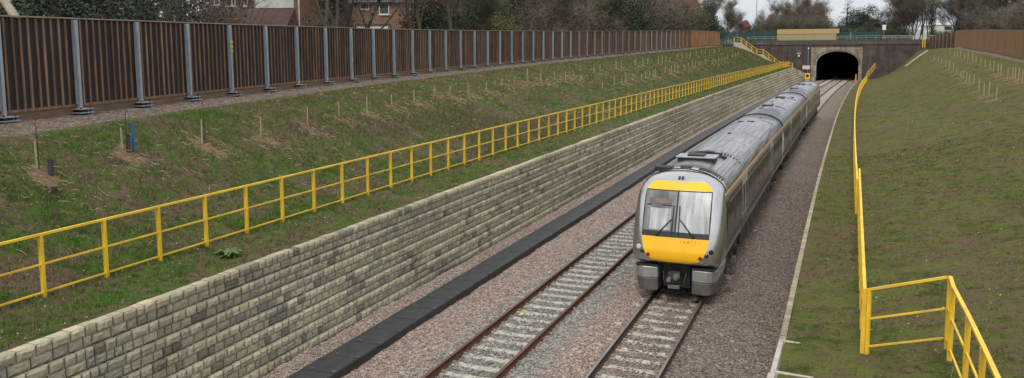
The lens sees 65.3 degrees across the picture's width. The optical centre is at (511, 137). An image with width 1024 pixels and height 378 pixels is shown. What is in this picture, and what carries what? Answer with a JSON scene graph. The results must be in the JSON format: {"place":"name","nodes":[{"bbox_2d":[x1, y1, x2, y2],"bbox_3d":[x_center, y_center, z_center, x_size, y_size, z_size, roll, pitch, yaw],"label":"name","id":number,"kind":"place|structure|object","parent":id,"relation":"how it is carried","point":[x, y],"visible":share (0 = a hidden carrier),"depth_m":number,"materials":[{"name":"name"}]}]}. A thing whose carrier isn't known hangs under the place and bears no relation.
{"place":"outdoors","nodes":[
{"label":"outdoors","id":0,"kind":"place"},
{"bbox_2d":[0,46,791,351],"bbox_3d":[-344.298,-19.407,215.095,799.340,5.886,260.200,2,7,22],"label":"bank","id":1,"kind":"structure","parent":0,"point":[13,131],"depth_m":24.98,"materials":[{"name":"plant"}]},
{"bbox_2d":[0,0,19,15],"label":"birch tree","id":2,"kind":"object","parent":1,"relation":"on","point":[8,6],"visible":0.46,"depth_m":26.82,"materials":[{"name":"beige plant"}]},
{"bbox_2d":[0,0,28,17],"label":"evergreen bush","id":3,"kind":"object","parent":1,"relation":"on","point":[1,5],"visible":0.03,"depth_m":29.60,"materials":[{"name":"green plant"}]},
{"bbox_2d":[0,0,65,18],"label":"evergreen tree","id":4,"kind":"object","parent":1,"relation":"on","point":[24,4],"visible":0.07,"depth_m":37.23,"materials":[{"name":"green plant"}]},
{"bbox_2d":[47,160,53,175],"bbox_3d":[-11.532,0.795,19.972,0.130,0.470,0.123,2,7,22],"label":"tree guard","id":5,"kind":"object","parent":1,"relation":"on","point":[50,168],"visible":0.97,"depth_m":19.93,"materials":[{"name":"plastic"}]},
{"bbox_2d":[15,0,114,20],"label":"evergreen bush","id":6,"kind":"object","parent":1,"relation":"on","point":[53,9],"visible":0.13,"depth_m":31.33,"materials":[{"name":"green plant"}]},
{"bbox_2d":[14,0,158,20],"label":"evergreen tree","id":7,"kind":"object","parent":1,"relation":"on","point":[97,9],"visible":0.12,"depth_m":40.59,"materials":[{"name":"green plant"}]},
{"bbox_2d":[131,122,135,151],"bbox_3d":[-11.030,0.016,23.265,0.093,0.910,0.088,2,7,22],"label":"tree guard","id":8,"kind":"object","parent":1,"relation":"on","point":[133,137],"visible":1,"depth_m":23.23,"materials":[{"name":"blue plastic"}]},
{"bbox_2d":[95,0,201,23],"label":"evergreen bush","id":9,"kind":"object","parent":1,"relation":"on","point":[145,14],"visible":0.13,"depth_m":36.63,"materials":[{"name":"green plant"}]},
{"bbox_2d":[111,0,280,25],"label":"bare bush","id":10,"kind":"object","parent":1,"relation":"on","point":[234,12],"visible":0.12,"depth_m":40.51,"materials":[{"name":"brown plant"}]},
{"bbox_2d":[214,247,242,257],"bbox_3d":[-7.031,2.832,19.728,0.764,0.193,0.768,2,7,22],"label":"weed","id":11,"kind":"object","parent":1,"relation":"on","point":[227,252],"visible":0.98,"depth_m":19.64,"materials":[{"name":"green plant"}]},
{"bbox_2d":[209,0,253,24],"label":"brick house","id":12,"kind":"structure","parent":1,"relation":"on","point":[244,7],"depth_m":68.77,"materials":[{"name":"brown tile"}]},
{"bbox_2d":[241,0,318,26],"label":"clad house","id":13,"kind":"structure","parent":1,"relation":"on","point":[279,8],"depth_m":60.82,"materials":[{"name":"orange brick"}]},
{"bbox_2d":[311,0,328,27],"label":"bare tree","id":14,"kind":"object","parent":1,"relation":"on","point":[324,21],"visible":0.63,"depth_m":48.63,"materials":[{"name":"brown plant"}]},
{"bbox_2d":[322,0,339,26],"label":"bare tree","id":15,"kind":"object","parent":1,"relation":"on","point":[336,24],"visible":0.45,"depth_m":50.71,"materials":[{"name":"brown plant"}]},
{"bbox_2d":[69,0,593,30],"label":"wood","id":16,"kind":"object","parent":1,"relation":"on","point":[512,7],"visible":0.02,"depth_m":152.74,"materials":[{"name":"plant"}]},
{"bbox_2d":[0,62,667,286],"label":"dry straw","id":17,"kind":"object","parent":1,"relation":"on","point":[526,85],"visible":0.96,"depth_m":32.14,"materials":[{"name":"plant"}]},
{"bbox_2d":[280,0,393,27],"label":"bare bush","id":18,"kind":"object","parent":1,"relation":"on","point":[329,21],"visible":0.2,"depth_m":53.12,"materials":[{"name":"brown plant"}]},
{"bbox_2d":[319,0,357,26],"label":"evergreen tree","id":19,"kind":"object","parent":1,"relation":"on","point":[330,1],"visible":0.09,"depth_m":82.22,"materials":[{"name":"green plant"}]},
{"bbox_2d":[344,0,357,26],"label":"bare tree","id":20,"kind":"object","parent":1,"relation":"on","point":[346,10],"visible":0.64,"depth_m":53.63,"materials":[{"name":"brown plant"}]},
{"bbox_2d":[0,15,719,123],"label":"timber noise barrier","id":21,"kind":"object","parent":1,"relation":"on","point":[58,66],"visible":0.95,"depth_m":34.72,"materials":[{"name":"wood"}]},
{"bbox_2d":[332,0,413,27],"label":"bare tree","id":22,"kind":"object","parent":1,"relation":"on","point":[378,2],"visible":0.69,"depth_m":65.67,"materials":[{"name":"brown plant"}]},
{"bbox_2d":[348,0,421,29],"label":"brick house","id":23,"kind":"structure","parent":1,"relation":"on","point":[390,24],"depth_m":80.61,"materials":[{"name":"brick"}]},
{"bbox_2d":[379,3,389,14],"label":"window","id":24,"kind":"structure","parent":23,"relation":"in","point":[385,7],"depth_m":80.55,"materials":[{"name":"white paint"}]},
{"bbox_2d":[0,61,788,306],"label":"yellow railing","id":25,"kind":"object","parent":1,"relation":"on","point":[205,219],"visible":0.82,"depth_m":23.85,"materials":[{"name":"metal"}]},
{"bbox_2d":[390,0,412,28],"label":"bare tree","id":26,"kind":"object","parent":1,"relation":"on","point":[409,21],"visible":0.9,"depth_m":59.19,"materials":[{"name":"brown plant"}]},
{"bbox_2d":[396,0,439,27],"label":"bare tree","id":27,"kind":"object","parent":1,"relation":"on","point":[412,4],"visible":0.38,"depth_m":78.38,"materials":[{"name":"brown plant"}]},
{"bbox_2d":[414,0,430,28],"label":"bare tree","id":28,"kind":"object","parent":1,"relation":"on","point":[418,18],"visible":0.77,"depth_m":65.44,"materials":[{"name":"brown plant"}]},
{"bbox_2d":[393,0,460,29],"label":"evergreen bush","id":29,"kind":"object","parent":1,"relation":"on","point":[424,16],"visible":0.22,"depth_m":69.55,"materials":[{"name":"green plant"}]},
{"bbox_2d":[263,95,635,156],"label":"dead weeds","id":30,"kind":"object","parent":1,"relation":"on","point":[464,126],"visible":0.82,"depth_m":40.91,"materials":[{"name":"plant"}]},
{"bbox_2d":[445,0,463,30],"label":"bare tree","id":31,"kind":"object","parent":1,"relation":"on","point":[449,16],"visible":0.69,"depth_m":67.43,"materials":[{"name":"brown plant"}]},
{"bbox_2d":[452,0,463,30],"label":"bare tree","id":32,"kind":"object","parent":1,"relation":"on","point":[454,15],"visible":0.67,"depth_m":70.58,"materials":[{"name":"brown plant"}]},
{"bbox_2d":[447,3,482,30],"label":"evergreen bush","id":33,"kind":"object","parent":1,"relation":"on","point":[465,26],"visible":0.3,"depth_m":78.88,"materials":[{"name":"green plant"}]},
{"bbox_2d":[438,0,511,29],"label":"bare tree","id":34,"kind":"object","parent":1,"relation":"on","point":[487,12],"visible":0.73,"depth_m":95.20,"materials":[{"name":"brown plant"}]},
{"bbox_2d":[485,10,524,30],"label":"yellowish bush","id":35,"kind":"object","parent":1,"relation":"on","point":[499,26],"visible":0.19,"depth_m":86.75,"materials":[{"name":"green plant"}]},
{"bbox_2d":[516,0,555,30],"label":"bare tree","id":36,"kind":"object","parent":1,"relation":"on","point":[533,9],"visible":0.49,"depth_m":105.94,"materials":[{"name":"brown plant"}]},
{"bbox_2d":[489,0,597,30],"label":"bare bush","id":37,"kind":"object","parent":1,"relation":"on","point":[539,18],"visible":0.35,"depth_m":95.77,"materials":[{"name":"brown plant"}]},
{"bbox_2d":[540,0,598,30],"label":"bare bush","id":38,"kind":"object","parent":1,"relation":"on","point":[563,12],"visible":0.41,"depth_m":106.56,"materials":[{"name":"brown plant"}]},
{"bbox_2d":[551,0,613,30],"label":"bare tree","id":39,"kind":"object","parent":1,"relation":"on","point":[594,3],"visible":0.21,"depth_m":120.25,"materials":[{"name":"brown plant"}]},
{"bbox_2d":[584,0,594,30],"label":"bare tree","id":40,"kind":"object","parent":1,"relation":"on","point":[587,20],"visible":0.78,"depth_m":98.96,"materials":[{"name":"brown plant"}]},
{"bbox_2d":[557,2,630,30],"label":"bare bush","id":41,"kind":"object","parent":1,"relation":"on","point":[593,27],"visible":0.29,"depth_m":116.43,"materials":[{"name":"brown plant"}]},
{"bbox_2d":[399,45,789,139],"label":"grass","id":42,"kind":"structure","parent":1,"relation":"on","point":[748,56],"depth_m":84.51,"materials":[{"name":"plant"}]},
{"bbox_2d":[594,0,642,30],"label":"evergreen bush","id":43,"kind":"object","parent":1,"relation":"on","point":[617,8],"visible":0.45,"depth_m":123.13,"materials":[{"name":"green plant"}]},
{"bbox_2d":[616,0,660,30],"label":"evergreen bush","id":44,"kind":"object","parent":1,"relation":"on","point":[644,25],"visible":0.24,"depth_m":137.42,"materials":[{"name":"green plant"}]},
{"bbox_2d":[626,0,693,30],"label":"bare bush","id":45,"kind":"object","parent":1,"relation":"on","point":[660,19],"visible":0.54,"depth_m":146.13,"materials":[{"name":"brown plant"}]},
{"bbox_2d":[654,0,713,30],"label":"bare bush","id":46,"kind":"object","parent":1,"relation":"on","point":[683,20],"visible":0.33,"depth_m":161.26,"materials":[{"name":"brown plant"}]},
{"bbox_2d":[660,0,715,30],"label":"bare bush","id":47,"kind":"object","parent":1,"relation":"on","point":[700,21],"visible":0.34,"depth_m":174.98,"materials":[{"name":"brown plant"}]},
{"bbox_2d":[695,0,724,40],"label":"evergreen tree","id":48,"kind":"object","parent":1,"relation":"on","point":[715,25],"visible":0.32,"depth_m":185.34,"materials":[{"name":"green plant"}]},
{"bbox_2d":[733,43,769,59],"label":"concrete steps","id":49,"kind":"structure","parent":1,"relation":"on","point":[740,45],"depth_m":185.57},
{"bbox_2d":[259,73,857,377],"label":"ballast","id":50,"kind":"structure","parent":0,"point":[804,162],"depth_m":24.17,"materials":[{"name":"gravel"}]},
{"bbox_2d":[0,67,802,377],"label":"stone retaining wall","id":51,"kind":"structure","parent":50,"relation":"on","point":[259,317],"depth_m":22.11,"materials":[{"name":"stone"}]},
{"bbox_2d":[262,174,814,377],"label":"loose stones","id":52,"kind":"object","parent":50,"relation":"on","point":[750,372],"visible":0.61,"depth_m":22.93,"materials":[{"name":"gravel"}]},
{"bbox_2d":[287,86,792,377],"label":"cable trough","id":53,"kind":"object","parent":50,"relation":"on","point":[346,358],"visible":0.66,"depth_m":25.85,"materials":[{"name":"concrete"}]},
{"bbox_2d":[414,192,771,377],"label":"sleeper stones","id":54,"kind":"object","parent":50,"relation":"on","point":[555,297],"visible":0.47,"depth_m":21.97,"materials":[{"name":"gravel"}]},
{"bbox_2d":[421,74,846,377],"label":"railway track","id":55,"kind":"structure","parent":50,"relation":"on","point":[454,356],"depth_m":23.10,"materials":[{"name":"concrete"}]},
{"bbox_2d":[584,74,857,377],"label":"railway track","id":56,"kind":"structure","parent":50,"relation":"on","point":[600,363],"depth_m":21.39,"materials":[{"name":"concrete"}]},
{"bbox_2d":[633,81,820,295],"bbox_3d":[18.561,-0.743,55.705,2.935,3.924,71.100,2,7,23],"label":"train","id":57,"kind":"object","parent":56,"relation":"on","point":[698,207],"visible":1,"depth_m":24.33,"materials":[{"name":"silver metal"}]},
{"bbox_2d":[779,81,857,346],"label":"curb","id":58,"kind":"structure","parent":50,"relation":"on","point":[785,324],"depth_m":23.88,"materials":[{"name":"concrete"}]},
{"bbox_2d":[723,39,929,81],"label":"tunnel portal","id":59,"kind":"object","parent":50,"relation":"on","point":[860,58],"visible":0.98,"depth_m":184.76,"materials":[{"name":"stone"}]},
{"bbox_2d":[764,35,910,40],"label":"parapet railing","id":60,"kind":"object","parent":59,"relation":"on","point":[773,38],"visible":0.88,"depth_m":185.21,"materials":[{"name":"metal"}]},
{"bbox_2d":[121,0,1023,61],"label":"sky","id":61,"kind":"structure","parent":0,"point":[749,6],"materials":[{"name":"white"}]},
{"bbox_2d":[777,48,1023,377],"bbox_3d":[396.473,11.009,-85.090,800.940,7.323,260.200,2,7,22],"label":"bank","id":62,"kind":"structure","parent":0,"point":[926,63],"depth_m":25.61,"materials":[{"name":"plant"}]},
{"bbox_2d":[0,88,1023,352],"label":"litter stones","id":63,"kind":"object","parent":62,"relation":"on","point":[500,168],"visible":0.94,"depth_m":24.72,"materials":[{"name":"stone"}]},
{"bbox_2d":[767,340,812,377],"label":"concrete edging","id":64,"kind":"object","parent":62,"relation":"on","point":[774,372],"visible":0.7,"depth_m":15.84,"materials":[{"name":"concrete"}]},
{"bbox_2d":[853,75,866,213],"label":"yellow railing","id":65,"kind":"object","parent":62,"relation":"on","point":[862,84],"visible":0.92,"depth_m":38.94,"materials":[{"name":"metal"}]},
{"bbox_2d":[857,168,866,353],"bbox_3d":[10.577,2.848,24.261,0.082,1.438,17.816,2,7,23],"label":"yellow railing","id":66,"kind":"object","parent":62,"relation":"on","point":[862,283],"visible":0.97,"depth_m":18.82,"materials":[{"name":"metal"}]},
{"bbox_2d":[865,276,947,354],"bbox_3d":[7.664,3.519,15.604,1.433,1.936,0.082,5,8,42],"label":"yellow railing","id":67,"kind":"object","parent":62,"relation":"on","point":[868,320],"visible":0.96,"depth_m":15.79,"materials":[{"name":"metal"}]},
{"bbox_2d":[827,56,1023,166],"bbox_3d":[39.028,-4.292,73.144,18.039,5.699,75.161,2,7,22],"label":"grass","id":68,"kind":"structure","parent":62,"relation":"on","point":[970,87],"depth_m":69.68,"materials":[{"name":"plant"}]},
{"bbox_2d":[929,33,954,48],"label":"timber noise barrier","id":69,"kind":"object","parent":62,"relation":"on","point":[943,41],"visible":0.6,"depth_m":160.25,"materials":[{"name":"wood"}]},
{"bbox_2d":[944,276,1000,377],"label":"yellow railing","id":70,"kind":"object","parent":62,"relation":"on","point":[950,325],"visible":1,"depth_m":12.93,"materials":[{"name":"metal"}]},
{"bbox_2d":[955,29,1023,58],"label":"timber board fence","id":71,"kind":"object","parent":62,"relation":"on","point":[1007,42],"visible":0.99,"depth_m":107.66,"materials":[{"name":"wood"}]},
{"bbox_2d":[974,3,1014,29],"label":"bare bush","id":72,"kind":"object","parent":62,"relation":"on","point":[992,19],"visible":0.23,"depth_m":156.99,"materials":[{"name":"brown plant"}]},
{"bbox_2d":[983,1,1023,29],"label":"bare bush","id":73,"kind":"object","parent":62,"relation":"on","point":[999,17],"visible":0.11,"depth_m":156.25,"materials":[{"name":"brown plant"}]},
{"bbox_2d":[989,2,1023,29],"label":"bare bush","id":74,"kind":"object","parent":62,"relation":"on","point":[1005,17],"visible":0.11,"depth_m":138.70,"materials":[{"name":"brown plant"}]},
{"bbox_2d":[992,1,1023,29],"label":"bare bush","id":75,"kind":"object","parent":62,"relation":"on","point":[1002,25],"visible":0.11,"depth_m":147.91,"materials":[{"name":"brown plant"}]},
{"bbox_2d":[1001,1,1023,29],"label":"bare bush","id":76,"kind":"object","parent":62,"relation":"on","point":[1020,26],"visible":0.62,"depth_m":130.90,"materials":[{"name":"brown plant"}]},
{"bbox_2d":[916,25,951,38],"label":"office block","id":77,"kind":"structure","parent":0,"point":[938,27],"depth_m":246.85,"materials":[{"name":"concrete"}]},
{"label":"ground","id":78,"kind":"structure","parent":0,"visible":0},
{"bbox_2d":[664,0,702,16],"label":"gabled house","id":79,"kind":"structure","parent":78,"relation":"on","point":[692,3],"depth_m":202.94,"materials":[{"name":"red brick"}]},
{"bbox_2d":[719,0,744,32],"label":"bare tree","id":80,"kind":"object","parent":78,"relation":"on","point":[729,15],"visible":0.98,"depth_m":227.13,"materials":[{"name":"brown plant"}]},
{"bbox_2d":[725,10,749,36],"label":"bare tree","id":81,"kind":"object","parent":78,"relation":"on","point":[740,27],"visible":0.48,"depth_m":234.73,"materials":[{"name":"brown plant"}]},
{"bbox_2d":[720,31,775,42],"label":"fence","id":82,"kind":"object","parent":78,"relation":"on","point":[756,35],"visible":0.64,"depth_m":193.70,"materials":[{"name":"metal"}]},
{"bbox_2d":[749,18,779,30],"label":"bare bush","id":83,"kind":"object","parent":78,"relation":"on","point":[762,24],"visible":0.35,"depth_m":216.95,"materials":[{"name":"brown plant"}]},
{"bbox_2d":[758,0,781,22],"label":"bare tree","id":84,"kind":"object","parent":78,"relation":"on","point":[774,8],"visible":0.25,"depth_m":244.33,"materials":[{"name":"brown plant"}]},
{"bbox_2d":[770,0,796,24],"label":"bare tree","id":85,"kind":"object","parent":78,"relation":"on","point":[785,11],"visible":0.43,"depth_m":233.49,"materials":[{"name":"brown plant"}]},
{"bbox_2d":[791,14,818,28],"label":"bare bush","id":86,"kind":"object","parent":78,"relation":"on","point":[800,20],"visible":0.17,"depth_m":217.77,"materials":[{"name":"brown plant"}]},
{"bbox_2d":[777,29,838,39],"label":"timber hoarding","id":87,"kind":"object","parent":78,"relation":"on","point":[820,35],"visible":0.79,"depth_m":188.02,"materials":[{"name":"wood"}]},
{"bbox_2d":[790,0,827,25],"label":"bare tree","id":88,"kind":"object","parent":78,"relation":"on","point":[807,4],"visible":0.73,"depth_m":232.54,"materials":[{"name":"brown plant"}]},
{"bbox_2d":[802,0,833,26],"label":"bare tree","id":89,"kind":"object","parent":78,"relation":"on","point":[825,10],"visible":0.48,"depth_m":238.33,"materials":[{"name":"brown plant"}]},
{"bbox_2d":[838,0,856,26],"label":"bare tree","id":90,"kind":"object","parent":78,"relation":"on","point":[848,12],"visible":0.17,"depth_m":247.75,"materials":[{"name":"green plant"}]},
{"bbox_2d":[843,14,863,30],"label":"evergreen tree","id":91,"kind":"object","parent":78,"relation":"on","point":[853,23],"visible":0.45,"depth_m":236.14,"materials":[{"name":"green plant"}]},
{"bbox_2d":[837,32,879,39],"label":"fence","id":92,"kind":"object","parent":78,"relation":"on","point":[850,36],"visible":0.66,"depth_m":184.48,"materials":[{"name":"metal"}]},
{"bbox_2d":[847,7,871,27],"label":"evergreen tree","id":93,"kind":"object","parent":78,"relation":"on","point":[859,13],"visible":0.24,"depth_m":241.86,"materials":[{"name":"green plant"}]},
{"bbox_2d":[852,3,880,26],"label":"evergreen tree","id":94,"kind":"object","parent":78,"relation":"on","point":[865,15],"visible":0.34,"depth_m":238.81,"materials":[{"name":"green plant"}]},
{"bbox_2d":[868,14,890,34],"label":"evergreen tree","id":95,"kind":"object","parent":78,"relation":"on","point":[878,22],"visible":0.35,"depth_m":234.35,"materials":[{"name":"green plant"}]},
{"bbox_2d":[866,0,908,28],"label":"bare tree","id":96,"kind":"object","parent":78,"relation":"on","point":[888,14],"visible":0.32,"depth_m":230.12,"materials":[{"name":"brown plant"}]},
{"bbox_2d":[878,26,899,39],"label":"evergreen bush","id":97,"kind":"object","parent":78,"relation":"on","point":[890,33],"visible":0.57,"depth_m":210.42,"materials":[{"name":"green plant"}]},
{"bbox_2d":[890,24,910,38],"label":"evergreen bush","id":98,"kind":"object","parent":78,"relation":"on","point":[904,32],"visible":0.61,"depth_m":210.00,"materials":[{"name":"green plant"}]},
{"bbox_2d":[883,0,919,28],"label":"bare tree","id":99,"kind":"object","parent":78,"relation":"on","point":[897,11],"visible":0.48,"depth_m":226.10,"materials":[{"name":"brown plant"}]},
{"bbox_2d":[895,0,925,33],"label":"bare tree","id":100,"kind":"object","parent":78,"relation":"on","point":[910,12],"visible":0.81,"depth_m":218.59,"materials":[{"name":"brown plant"}]},
{"bbox_2d":[903,0,923,38],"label":"bare tree","id":101,"kind":"object","parent":78,"relation":"on","point":[912,15],"visible":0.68,"depth_m":217.07,"materials":[{"name":"brown plant"}]},
{"bbox_2d":[895,0,939,35],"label":"bare tree","id":102,"kind":"object","parent":78,"relation":"on","point":[907,20],"visible":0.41,"depth_m":222.30,"materials":[{"name":"brown plant"}]},
{"bbox_2d":[905,0,943,34],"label":"bare tree","id":103,"kind":"object","parent":78,"relation":"on","point":[932,21],"visible":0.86,"depth_m":210.42,"materials":[{"name":"brown plant"}]},
{"bbox_2d":[930,0,965,30],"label":"bare tree","id":104,"kind":"object","parent":78,"relation":"on","point":[949,12],"visible":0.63,"depth_m":221.22,"materials":[{"name":"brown plant"}]},
{"bbox_2d":[951,9,972,32],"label":"evergreen tree","id":105,"kind":"object","parent":78,"relation":"on","point":[956,27],"visible":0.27,"depth_m":193.24,"materials":[{"name":"green plant"}]},
{"bbox_2d":[949,0,983,17],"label":"bare tree","id":106,"kind":"object","parent":78,"relation":"on","point":[972,3],"visible":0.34,"depth_m":200.18,"materials":[{"name":"brown plant"}]},
{"bbox_2d":[951,0,982,24],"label":"bare tree","id":107,"kind":"object","parent":78,"relation":"on","point":[961,2],"visible":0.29,"depth_m":202.18,"materials":[{"name":"brown plant"}]},
{"bbox_2d":[956,3,986,29],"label":"bare bush","id":108,"kind":"object","parent":78,"relation":"on","point":[964,24],"visible":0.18,"depth_m":182.47,"materials":[{"name":"brown plant"}]},
{"bbox_2d":[957,1,999,29],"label":"bare bush","id":109,"kind":"object","parent":78,"relation":"on","point":[977,20],"visible":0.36,"depth_m":174.93,"materials":[{"name":"brown plant"}]},
{"bbox_2d":[979,0,1009,14],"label":"evergreen tree","id":110,"kind":"object","parent":78,"relation":"on","point":[987,4],"visible":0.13,"depth_m":186.34,"materials":[{"name":"green plant"}]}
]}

